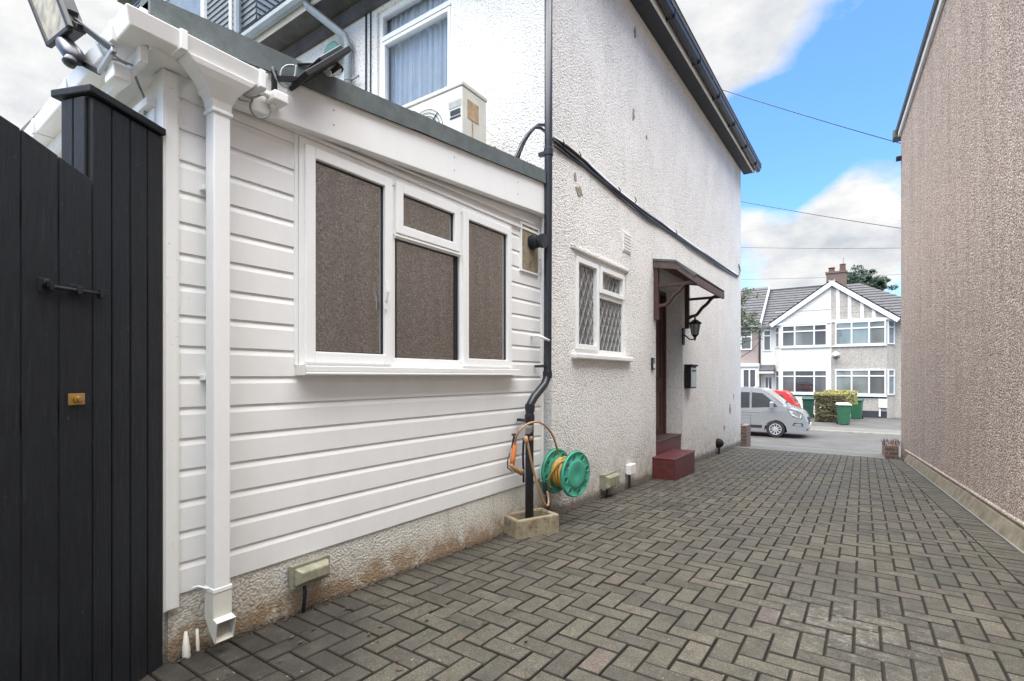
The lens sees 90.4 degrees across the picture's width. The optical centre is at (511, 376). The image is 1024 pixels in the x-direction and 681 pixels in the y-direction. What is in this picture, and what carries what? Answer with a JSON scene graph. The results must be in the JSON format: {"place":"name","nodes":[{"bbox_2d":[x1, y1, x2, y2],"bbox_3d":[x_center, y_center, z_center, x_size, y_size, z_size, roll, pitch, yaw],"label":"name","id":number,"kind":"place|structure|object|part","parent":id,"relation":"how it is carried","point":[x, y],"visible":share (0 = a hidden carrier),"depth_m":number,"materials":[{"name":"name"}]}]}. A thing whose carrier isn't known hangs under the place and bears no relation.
{"place":"outdoors","nodes":[
{"label":"outdoors","id":0,"kind":"place"},
{"bbox_2d":[0,0,933,320],"label":"sky","id":1,"kind":"structure","parent":0,"point":[850,64],"materials":[{"name":"blue"}]},
{"bbox_2d":[140,447,1023,680],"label":"driveway","id":2,"kind":"structure","parent":0,"point":[611,541],"depth_m":2.76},
{"bbox_2d":[182,631,190,657],"bbox_3d":[-1.326,1.126,2.072,0.045,0.163,0.034,0,0,35],"label":"pipe stub","id":3,"kind":"object","parent":2,"relation":"on","point":[186,652],"visible":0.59,"depth_m":2.07,"materials":[{"name":"beige plastic"}]},
{"bbox_2d":[196,628,199,650],"bbox_3d":[-1.309,1.131,2.119,0.030,0.152,0.018,0,0,35],"label":"pipe stub","id":4,"kind":"object","parent":2,"relation":"on","point":[197,641],"visible":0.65,"depth_m":2.12,"materials":[{"name":"beige plastic"}]},
{"bbox_2d":[167,448,731,663],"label":"soil crumbs","id":5,"kind":"object","parent":2,"relation":"on","point":[174,660],"visible":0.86,"depth_m":2.57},
{"bbox_2d":[504,508,558,538],"bbox_3d":[0.142,1.178,4.034,0.400,0.175,0.250,0,0,-31],"label":"stone trough","id":6,"kind":"object","parent":2,"relation":"on","point":[518,525],"visible":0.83,"depth_m":3.94,"materials":[{"name":"beige stone"}]},
{"bbox_2d":[542,482,548,509],"bbox_3d":[0.288,1.068,4.288,0.044,0.355,0.082,0,0,35],"label":"standpipe","id":7,"kind":"object","parent":2,"relation":"on","point":[544,488],"visible":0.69,"depth_m":4.26,"materials":[{"name":"black plastic"}]},
{"bbox_2d":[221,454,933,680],"bbox_3d":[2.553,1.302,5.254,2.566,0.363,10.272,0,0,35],"label":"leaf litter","id":8,"kind":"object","parent":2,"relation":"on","point":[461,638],"visible":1,"depth_m":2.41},
{"bbox_2d":[626,463,635,487],"bbox_3d":[1.398,1.178,5.980,0.067,0.294,0.170,0,0,35],"label":"socket post","id":9,"kind":"object","parent":2,"relation":"on","point":[630,469],"visible":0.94,"depth_m":5.95,"materials":[{"name":"white paint"}]},
{"bbox_2d":[652,433,694,480],"bbox_3d":[2.228,1.151,7.259,0.615,0.528,1.378,0,0,35],"label":"red doorstep","id":10,"kind":"object","parent":2,"relation":"on","point":[672,460],"visible":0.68,"depth_m":6.91,"materials":[{"name":"tile"}]},
{"bbox_2d":[716,438,723,453],"bbox_3d":[3.939,1.328,9.615,0.120,0.306,0.175,0,0,35],"label":"black lamp","id":11,"kind":"object","parent":2,"relation":"on","point":[719,443],"visible":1,"depth_m":9.57,"materials":[{"name":"metal"}]},
{"bbox_2d":[722,89,900,317],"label":"overhead wires","id":12,"kind":"object","parent":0,"point":[815,214],"visible":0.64,"depth_m":14.85,"materials":[{"name":"black plastic"}]},
{"bbox_2d":[739,443,904,459],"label":"pavement","id":13,"kind":"structure","parent":0,"point":[825,450],"depth_m":11.34,"materials":[{"name":"grey concrete"}]},
{"bbox_2d":[741,424,750,446],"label":"brick pier","id":14,"kind":"structure","parent":13,"relation":"on","point":[745,435],"depth_m":11.56,"materials":[{"name":"brown brick"}]},
{"bbox_2d":[741,287,769,356],"bbox_3d":[7.029,-0.324,15.139,0.821,4.646,0.946,0,0,-3],"label":"young tree","id":15,"kind":"object","parent":13,"relation":"on","point":[745,293],"visible":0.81,"depth_m":15.10,"materials":[{"name":"green plant"}]},
{"bbox_2d":[882,442,898,458],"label":"brick stub wall","id":16,"kind":"structure","parent":13,"relation":"on","point":[889,451],"depth_m":9.53,"materials":[{"name":"brown brick"}]},
{"bbox_2d":[881,437,901,445],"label":"weeds","id":17,"kind":"object","parent":16,"relation":"on","point":[898,443],"visible":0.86,"depth_m":9.87,"materials":[{"name":"green plant"}]},
{"bbox_2d":[751,430,900,452],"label":"road","id":18,"kind":"structure","parent":0,"point":[863,442],"depth_m":19.21,"materials":[{"name":"grey asphalt"}]},
{"bbox_2d":[741,386,810,437],"bbox_3d":[9.830,1.428,21.650,5.030,1.985,2.440,0,0,35],"label":"delivery van","id":19,"kind":"object","parent":18,"relation":"on","point":[762,408],"visible":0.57,"depth_m":20.26,"materials":[{"name":"silver metal"}]},
{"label":"rear side window","id":20,"kind":"part","parent":19,"relation":"part of","materials":[{"name":"black glass"}]},
{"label":"front window","id":21,"kind":"part","parent":19,"relation":"part of","materials":[{"name":"black glass"}]},
{"bbox_2d":[773,417,900,429],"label":"front hardstanding","id":22,"kind":"structure","parent":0,"point":[882,423],"depth_m":25.37,"materials":[{"name":"concrete"}]},
{"bbox_2d":[773,390,800,406],"bbox_3d":[12.659,1.526,25.772,3.600,1.670,1.652,0,0,35],"label":"hatchback car","id":23,"kind":"object","parent":22,"relation":"on","point":[789,397],"visible":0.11,"depth_m":24.53,"materials":[{"name":"red paint"}]},
{"bbox_2d":[802,397,814,417],"bbox_3d":[16.798,1.758,28.816,0.656,1.195,0.884,0,0,31],"label":"wheelie bin","id":24,"kind":"object","parent":22,"relation":"on","point":[808,404],"visible":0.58,"depth_m":28.49,"materials":[{"name":"plastic"}]},
{"bbox_2d":[812,389,857,422],"bbox_3d":[17.006,1.524,26.720,1.984,1.688,2.510,0,0,35],"label":"hedge","id":25,"kind":"object","parent":22,"relation":"on","point":[829,398],"visible":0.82,"depth_m":26.18,"materials":[{"name":"green plant"}]},
{"bbox_2d":[835,402,851,423],"bbox_3d":[16.199,1.820,24.846,0.587,1.070,0.792,0,0,23],"label":"wheelie bin","id":26,"kind":"object","parent":22,"relation":"on","point":[843,412],"visible":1,"depth_m":24.58,"materials":[{"name":"plastic"}]},
{"bbox_2d":[851,398,863,418],"bbox_3d":[19.110,1.784,28.188,0.627,1.143,0.846,0,0,41],"label":"wheelie bin","id":27,"kind":"object","parent":22,"relation":"on","point":[856,410],"visible":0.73,"depth_m":27.92,"materials":[{"name":"plastic"}]},
{"bbox_2d":[810,426,900,433],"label":"pavement","id":28,"kind":"structure","parent":0,"point":[857,429],"depth_m":22.55,"materials":[{"name":"grey concrete"}]},
{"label":"ground","id":29,"kind":"structure","parent":0,"visible":0},
{"bbox_2d":[51,84,165,680],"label":"gate post","id":30,"kind":"object","parent":29,"relation":"on","point":[112,148],"visible":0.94,"depth_m":1.84,"materials":[{"name":"black paint"}]},
{"bbox_2d":[0,115,107,680],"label":"garden gate","id":31,"kind":"structure","parent":30,"relation":"attached to","point":[46,292],"depth_m":1.58,"materials":[{"name":"black paint"}]},
{"bbox_2d":[117,0,281,32],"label":"tile hung neighbour","id":32,"kind":"structure","parent":29,"relation":"on","point":[237,16],"depth_m":9.87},
{"bbox_2d":[165,0,207,18],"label":"window","id":33,"kind":"structure","parent":32,"relation":"in","point":[198,7],"depth_m":10.58,"materials":[{"name":"white plastic"}]},
{"bbox_2d":[20,0,545,663],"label":"extension","id":34,"kind":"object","parent":29,"relation":"on","point":[386,322],"visible":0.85,"depth_m":2.69,"materials":[{"name":"white plastic"}]},
{"bbox_2d":[28,0,145,114],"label":"floodlight","id":35,"kind":"object","parent":34,"relation":"attached to","point":[63,27],"visible":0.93,"depth_m":2.01,"materials":[{"name":"black metal"}]},
{"bbox_2d":[133,96,155,122],"bbox_3d":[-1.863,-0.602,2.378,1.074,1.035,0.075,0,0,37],"label":"junction box","id":36,"kind":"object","parent":34,"relation":"in","point":[148,104],"depth_m":2.05,"materials":[{"name":"white plastic"}]},
{"bbox_2d":[24,3,267,146],"bbox_3d":[-2.342,-1.201,2.779,2.788,0.224,0.518,0,0,35],"label":"white gutter","id":37,"kind":"object","parent":34,"relation":"attached to","point":[223,81],"visible":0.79,"depth_m":2.04,"materials":[{"name":"plastic"}]},
{"bbox_2d":[192,111,235,643],"bbox_3d":[-1.245,0.000,2.121,0.140,2.190,0.120,0,0,35],"label":"white downpipe","id":38,"kind":"object","parent":34,"relation":"attached to","point":[220,617],"visible":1,"depth_m":2.11,"materials":[{"name":"plastic"}]},
{"bbox_2d":[243,69,287,118],"bbox_3d":[-1.100,-1.262,2.249,0.077,0.245,0.195,0,0,35],"label":"junction box","id":39,"kind":"object","parent":34,"relation":"attached to","point":[275,98],"visible":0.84,"depth_m":2.28,"materials":[{"name":"white plastic"}]},
{"bbox_2d":[288,554,329,612],"bbox_3d":[-1.001,1.048,2.532,0.085,0.262,0.213,0,0,35],"label":"bulkhead lamp","id":40,"kind":"object","parent":34,"relation":"attached to","point":[303,574],"visible":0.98,"depth_m":2.50,"materials":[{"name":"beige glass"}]},
{"bbox_2d":[271,45,351,90],"bbox_3d":[-0.942,-1.466,2.402,0.161,0.302,0.374,0,0,35],"label":"floodlight","id":41,"kind":"object","parent":34,"relation":"attached to","point":[328,64],"visible":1,"depth_m":2.39,"materials":[{"name":"black metal"}]},
{"bbox_2d":[293,133,520,374],"bbox_3d":[-0.520,-0.605,3.268,0.130,1.199,1.894,0,0,35],"label":"window","id":42,"kind":"structure","parent":34,"relation":"in","point":[393,274],"depth_m":2.96,"materials":[{"name":"white plastic"}]},
{"bbox_2d":[403,80,495,147],"bbox_3d":[-0.564,-2.099,4.680,0.970,0.828,0.501,0,0,35],"label":"air conditioner","id":43,"kind":"object","parent":34,"relation":"on","point":[459,106],"visible":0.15,"depth_m":4.43,"materials":[{"name":"beige metal"}]},
{"bbox_2d":[511,425,533,482],"bbox_3d":[0.067,0.609,3.934,0.186,0.454,0.170,0,0,12],"label":"garden tap","id":44,"kind":"object","parent":34,"relation":"attached to","point":[528,428],"visible":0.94,"depth_m":3.96,"materials":[{"name":"orange plastic"}]},
{"bbox_2d":[507,443,523,475],"bbox_3d":[0.021,0.643,3.901,0.048,0.269,0.242,0,0,35],"label":"spray gun","id":45,"kind":"object","parent":44,"relation":"hanging from","point":[514,468],"visible":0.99,"depth_m":3.88,"materials":[{"name":"orange plastic"}]},
{"bbox_2d":[527,441,549,506],"bbox_3d":[0.221,0.770,4.013,0.059,0.560,0.346,0,0,31],"label":"hose loop","id":46,"kind":"object","parent":44,"relation":"hanging from","point":[537,485],"visible":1,"depth_m":3.94,"materials":[{"name":"brown rubber"}]},
{"bbox_2d":[519,221,547,275],"bbox_3d":[0.194,-1.060,4.215,0.149,0.400,0.283,0,0,35],"label":"boiler flue","id":47,"kind":"object","parent":34,"relation":"attached to","point":[530,244],"visible":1,"depth_m":4.20,"materials":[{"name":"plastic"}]},
{"bbox_2d":[531,334,549,341],"bbox_3d":[0.231,-0.320,4.255,0.170,0.062,0.071,0,0,8],"label":"overflow pipe","id":48,"kind":"object","parent":34,"relation":"attached to","point":[541,337],"visible":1,"depth_m":4.24,"materials":[{"name":"white plastic"}]},
{"bbox_2d":[239,0,761,513],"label":"house","id":49,"kind":"structure","parent":29,"relation":"on","point":[643,114],"depth_m":5.90,"materials":[{"name":"paint"}]},
{"bbox_2d":[302,0,358,83],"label":"grey downpipe","id":50,"kind":"object","parent":49,"relation":"attached to","point":[316,13],"visible":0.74,"depth_m":6.00,"materials":[{"name":"plastic"}]},
{"bbox_2d":[324,41,337,53],"bbox_3d":[-2.194,-3.905,6.185,0.320,0.320,0.035,0,0,35],"label":"green dish","id":51,"kind":"object","parent":49,"relation":"attached to","point":[331,45],"visible":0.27,"depth_m":6.17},
{"bbox_2d":[365,11,370,91],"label":"wall cables","id":52,"kind":"object","parent":49,"relation":"attached to","point":[366,51],"depth_m":5.93,"materials":[{"name":"black plastic"}]},
{"bbox_2d":[379,0,452,105],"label":"rear window","id":53,"kind":"structure","parent":49,"relation":"in","point":[419,40],"depth_m":5.68,"materials":[{"name":"white plastic"}]},
{"bbox_2d":[514,123,543,158],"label":"loop cables","id":54,"kind":"object","parent":49,"relation":"attached to","point":[524,140],"visible":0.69,"depth_m":4.17,"materials":[{"name":"black plastic"}]},
{"bbox_2d":[517,0,552,518],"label":"black downpipe","id":55,"kind":"object","parent":49,"relation":"attached to","point":[542,386],"visible":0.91,"depth_m":4.29,"materials":[{"name":"plastic"}]},
{"bbox_2d":[541,448,589,496],"bbox_3d":[0.440,0.826,4.418,0.339,0.396,0.425,0,0,44],"label":"hose reel","id":56,"kind":"object","parent":49,"relation":"attached to","point":[569,474],"visible":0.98,"depth_m":4.31,"materials":[{"name":"green plastic"}]},
{"bbox_2d":[514,421,558,454],"bbox_3d":[0.237,0.515,4.105,0.100,0.335,0.672,0,0,36],"label":"hose arc","id":57,"kind":"object","parent":56,"relation":"attached to","point":[531,422],"visible":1,"depth_m":4.00,"materials":[{"name":"rubber"}]},
{"bbox_2d":[571,243,633,361],"bbox_3d":[0.958,-0.717,5.448,0.155,1.095,1.475,0,0,35],"label":"leaded window","id":58,"kind":"structure","parent":49,"relation":"in","point":[599,287],"depth_m":5.33,"materials":[{"name":"white plastic"}]},
{"bbox_2d":[600,471,618,497],"bbox_3d":[1.052,1.170,5.447,0.110,0.271,0.308,0,0,35],"label":"bulkhead lamp","id":59,"kind":"object","parent":49,"relation":"attached to","point":[609,479],"visible":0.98,"depth_m":5.35,"materials":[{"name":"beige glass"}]},
{"bbox_2d":[622,230,630,254],"bbox_3d":[1.347,-1.569,5.962,0.030,0.240,0.240,0,0,35],"label":"air vent","id":60,"kind":"object","parent":49,"relation":"attached to","point":[626,242],"visible":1,"depth_m":5.92,"materials":[{"name":"white paint"}]},
{"bbox_2d":[552,137,740,277],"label":"wall cables","id":61,"kind":"object","parent":49,"relation":"attached to","point":[590,169],"depth_m":5.91,"materials":[{"name":"black plastic"}]},
{"bbox_2d":[651,358,654,369],"bbox_3d":[1.854,-0.165,6.671,0.033,0.160,0.085,0,0,35],"label":"doorbell","id":62,"kind":"object","parent":49,"relation":"attached to","point":[652,363],"visible":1,"depth_m":6.64,"materials":[{"name":"black plastic"}]},
{"bbox_2d":[656,308,662,434],"bbox_3d":[2.057,-0.059,7.506,0.045,2.010,1.050,0,0,35],"label":"front door","id":63,"kind":"structure","parent":49,"relation":"in","point":[659,323],"depth_m":7.78,"materials":[{"name":"brown wood"}]},
{"bbox_2d":[653,259,723,328],"bbox_3d":[2.532,-1.149,7.184,0.568,0.810,1.560,0,0,35],"label":"door canopy","id":64,"kind":"object","parent":49,"relation":"attached to","point":[686,274],"visible":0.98,"depth_m":6.71,"materials":[{"name":"brown wood"}]},
{"bbox_2d":[684,364,697,387],"bbox_3d":[2.812,0.001,7.981,0.122,0.370,0.350,0,0,35],"label":"letter box","id":65,"kind":"object","parent":49,"relation":"attached to","point":[689,375],"visible":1,"depth_m":7.86,"materials":[{"name":"black metal"}]},
{"bbox_2d":[682,317,701,344],"bbox_3d":[2.744,-0.692,7.742,0.283,0.415,0.173,0,0,35],"label":"wall lantern","id":66,"kind":"object","parent":49,"relation":"attached to","point":[695,323],"depth_m":7.69,"materials":[{"name":"black metal"}]},
{"bbox_2d":[741,286,770,386],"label":"pink brown house","id":67,"kind":"structure","parent":29,"relation":"on","point":[750,367],"depth_m":33.16,"materials":[{"name":"white paint"}]},
{"bbox_2d":[741,330,751,349],"bbox_3d":[15.011,-2.360,33.481,1.450,1.250,0.080,0,0,35],"label":"upper window","id":68,"kind":"structure","parent":67,"relation":"in","point":[748,345],"depth_m":33.23,"materials":[{"name":"white paint"}]},
{"bbox_2d":[742,369,755,385],"bbox_3d":[15.311,0.565,32.788,0.830,2.100,0.080,0,0,35],"label":"front window","id":69,"kind":"structure","parent":67,"relation":"in","point":[748,375],"depth_m":32.77,"materials":[{"name":"white paint"}]},
{"bbox_2d":[759,280,834,414],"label":"cream house","id":70,"kind":"structure","parent":29,"relation":"on","point":[795,353],"depth_m":31.12,"materials":[{"name":"white paint"}]},
{"bbox_2d":[763,330,770,350],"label":"landing window","id":71,"kind":"structure","parent":70,"relation":"in","point":[767,334],"depth_m":32.65,"materials":[{"name":"white paint"}]},
{"bbox_2d":[764,374,772,389],"bbox_3d":[16.454,1.040,32.596,0.530,2.350,0.056,0,0,35],"label":"front door","id":72,"kind":"structure","parent":70,"relation":"in","point":[768,378],"depth_m":32.58,"materials":[{"name":"white paint"}]},
{"bbox_2d":[775,326,779,347],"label":"bay side window","id":73,"kind":"structure","parent":70,"relation":"in","point":[777,329],"depth_m":32.05,"materials":[{"name":"white paint"}]},
{"bbox_2d":[775,370,779,389],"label":"bay side window","id":74,"kind":"structure","parent":70,"relation":"in","point":[777,372],"depth_m":32.05,"materials":[{"name":"white paint"}]},
{"bbox_2d":[782,324,826,346],"bbox_3d":[17.731,-2.474,30.873,2.410,1.320,0.080,0,0,35],"label":"upper bay window","id":75,"kind":"structure","parent":70,"relation":"in","point":[809,334],"depth_m":30.87,"materials":[{"name":"white paint"}]},
{"bbox_2d":[782,370,826,392],"bbox_3d":[17.731,0.315,30.873,2.410,1.400,0.080,0,0,35],"label":"lower bay window","id":76,"kind":"structure","parent":70,"relation":"in","point":[794,381],"depth_m":30.87,"materials":[{"name":"white paint"}]},
{"bbox_2d":[737,447,884,458],"bbox_3d":[5.753,1.574,10.319,2.940,0.122,0.140,0,0,35],"label":"kerb strip","id":77,"kind":"object","parent":29,"relation":"on","point":[814,452],"visible":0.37,"depth_m":10.08,"materials":[{"name":"concrete"}]},
{"bbox_2d":[753,443,900,453],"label":"kerb","id":78,"kind":"structure","parent":29,"relation":"on","point":[818,447],"depth_m":15.80,"materials":[{"name":"concrete"}]},
{"bbox_2d":[809,429,900,435],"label":"kerb","id":79,"kind":"structure","parent":29,"relation":"on","point":[870,433],"depth_m":21.54,"materials":[{"name":"concrete"}]},
{"bbox_2d":[825,257,900,417],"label":"grey house","id":80,"kind":"structure","parent":29,"relation":"on","point":[866,365],"depth_m":29.22,"materials":[{"name":"white paint"}]},
{"bbox_2d":[831,352,840,358],"bbox_3d":[18.899,-1.182,29.670,0.397,0.530,0.646,0,0,-12],"label":"satellite dish","id":81,"kind":"object","parent":80,"relation":"attached to","point":[835,355],"visible":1,"depth_m":29.66,"materials":[{"name":"beige metal"}]},
{"bbox_2d":[835,320,885,345],"bbox_3d":[20.039,-2.500,29.279,2.420,1.370,0.080,0,0,35],"label":"upper bay window","id":82,"kind":"structure","parent":80,"relation":"in","point":[870,332],"depth_m":29.26,"materials":[{"name":"white paint"}]},
{"bbox_2d":[835,369,885,394],"bbox_3d":[20.039,0.325,29.279,2.420,1.460,0.080,0,0,35],"label":"lower bay window","id":83,"kind":"structure","parent":80,"relation":"in","point":[866,381],"depth_m":29.21,"materials":[{"name":"white paint"}]},
{"bbox_2d":[878,399,886,415],"bbox_3d":[20.893,1.775,28.639,0.400,0.981,0.117,0,0,35],"label":"meter box","id":84,"kind":"object","parent":80,"relation":"attached to","point":[882,403],"visible":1,"depth_m":28.63,"materials":[{"name":"white paint"}]},
{"bbox_2d":[878,399,886,407],"bbox_3d":[20.893,1.526,28.639,0.400,0.483,0.117,0,0,35],"label":"box door","id":85,"kind":"structure","parent":84,"relation":"in","point":[882,403],"depth_m":28.60,"materials":[{"name":"white paint"}]},
{"bbox_2d":[887,320,894,343],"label":"bay side window","id":86,"kind":"structure","parent":80,"relation":"in","point":[890,323],"depth_m":28.73,"materials":[{"name":"white paint"}]},
{"bbox_2d":[887,369,894,394],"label":"bay side window","id":87,"kind":"structure","parent":80,"relation":"in","point":[890,372],"depth_m":28.73,"materials":[{"name":"white paint"}]},
{"bbox_2d":[847,265,898,290],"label":"tree","id":88,"kind":"object","parent":29,"relation":"on","point":[865,277],"visible":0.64,"depth_m":44.35,"materials":[{"name":"green plant"}]},
{"bbox_2d":[892,0,1023,555],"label":"pebbledash house","id":89,"kind":"structure","parent":29,"relation":"on","point":[958,132],"depth_m":5.40,"materials":[{"name":"concrete"}]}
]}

